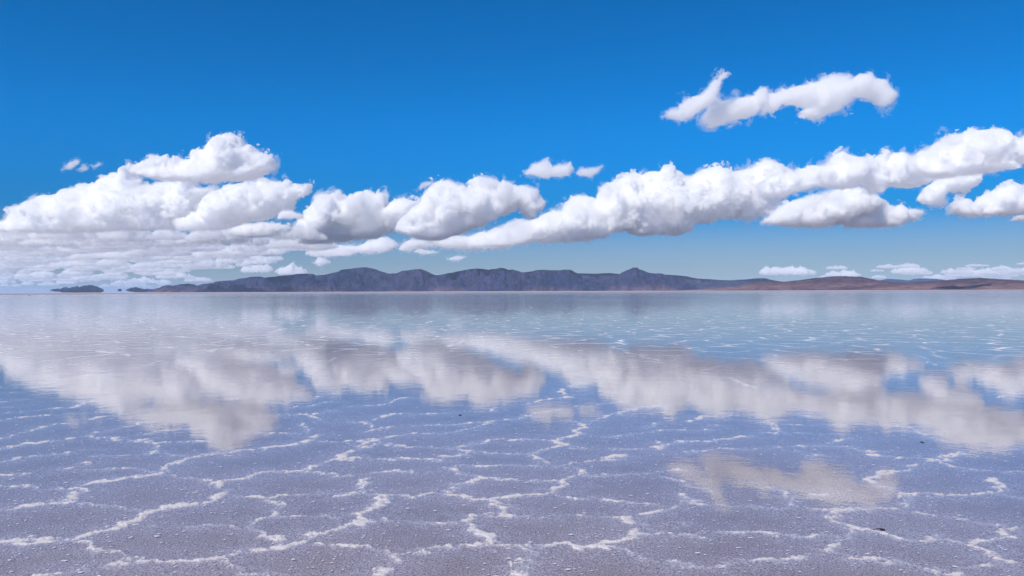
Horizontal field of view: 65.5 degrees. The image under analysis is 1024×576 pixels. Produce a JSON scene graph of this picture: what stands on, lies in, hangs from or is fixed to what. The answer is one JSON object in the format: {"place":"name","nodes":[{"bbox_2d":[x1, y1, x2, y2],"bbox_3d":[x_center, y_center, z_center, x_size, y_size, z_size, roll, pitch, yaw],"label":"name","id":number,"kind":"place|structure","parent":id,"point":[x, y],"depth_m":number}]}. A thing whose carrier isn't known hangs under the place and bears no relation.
{"place":"outdoors","nodes":[
{"label":"outdoors","id":0,"kind":"place"},
{"bbox_2d":[58,285,103,292],"bbox_3d":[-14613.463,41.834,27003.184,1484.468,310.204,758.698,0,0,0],"label":"island","id":1,"kind":"structure","parent":0,"point":[87,289],"depth_m":26758.73},
{"bbox_2d":[126,287,153,291],"bbox_3d":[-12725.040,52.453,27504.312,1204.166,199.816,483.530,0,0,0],"label":"island","id":2,"kind":"structure","parent":0,"point":[135,289],"depth_m":27356.34},
{"bbox_2d":[140,267,600,291],"bbox_3d":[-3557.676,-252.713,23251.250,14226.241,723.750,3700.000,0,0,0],"label":"mountain range","id":3,"kind":"structure","parent":0,"point":[363,279],"depth_m":22311.50},
{"bbox_2d":[0,290,1023,575],"bbox_3d":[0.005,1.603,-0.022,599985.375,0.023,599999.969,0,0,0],"label":"salt flat","id":4,"kind":"structure","parent":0,"point":[458,532],"depth_m":6.68},
{"bbox_2d":[0,0,1023,292],"label":"sky","id":5,"kind":"structure","parent":0,"point":[145,144]},
{"bbox_2d":[592,267,697,290],"bbox_3d":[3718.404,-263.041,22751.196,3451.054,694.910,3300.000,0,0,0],"label":"peak","id":6,"kind":"structure","parent":0,"point":[634,279],"depth_m":22089.40},
{"bbox_2d":[578,273,752,288],"bbox_3d":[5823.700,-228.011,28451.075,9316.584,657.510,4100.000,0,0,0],"label":"ridge","id":7,"kind":"structure","parent":0,"point":[695,282],"depth_m":28357.19},
{"bbox_2d":[739,278,780,281],"bbox_3d":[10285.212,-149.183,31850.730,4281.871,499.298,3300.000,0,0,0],"label":"ridge","id":8,"kind":"structure","parent":0,"point":[757,280],"depth_m":31814.68},
{"bbox_2d":[666,276,900,290],"bbox_3d":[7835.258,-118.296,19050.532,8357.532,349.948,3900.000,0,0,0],"label":"hills","id":9,"kind":"structure","parent":0,"point":[835,283],"depth_m":18604.15},
{"bbox_2d":[881,278,941,282],"bbox_3d":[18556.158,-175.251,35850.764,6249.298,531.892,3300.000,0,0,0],"label":"ridge","id":10,"kind":"structure","parent":0,"point":[912,280],"depth_m":35864.90},
{"bbox_2d":[841,278,1023,289],"bbox_3d":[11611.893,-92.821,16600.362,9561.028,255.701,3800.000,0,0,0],"label":"hills","id":11,"kind":"structure","parent":0,"point":[980,284],"depth_m":16187.82}
]}

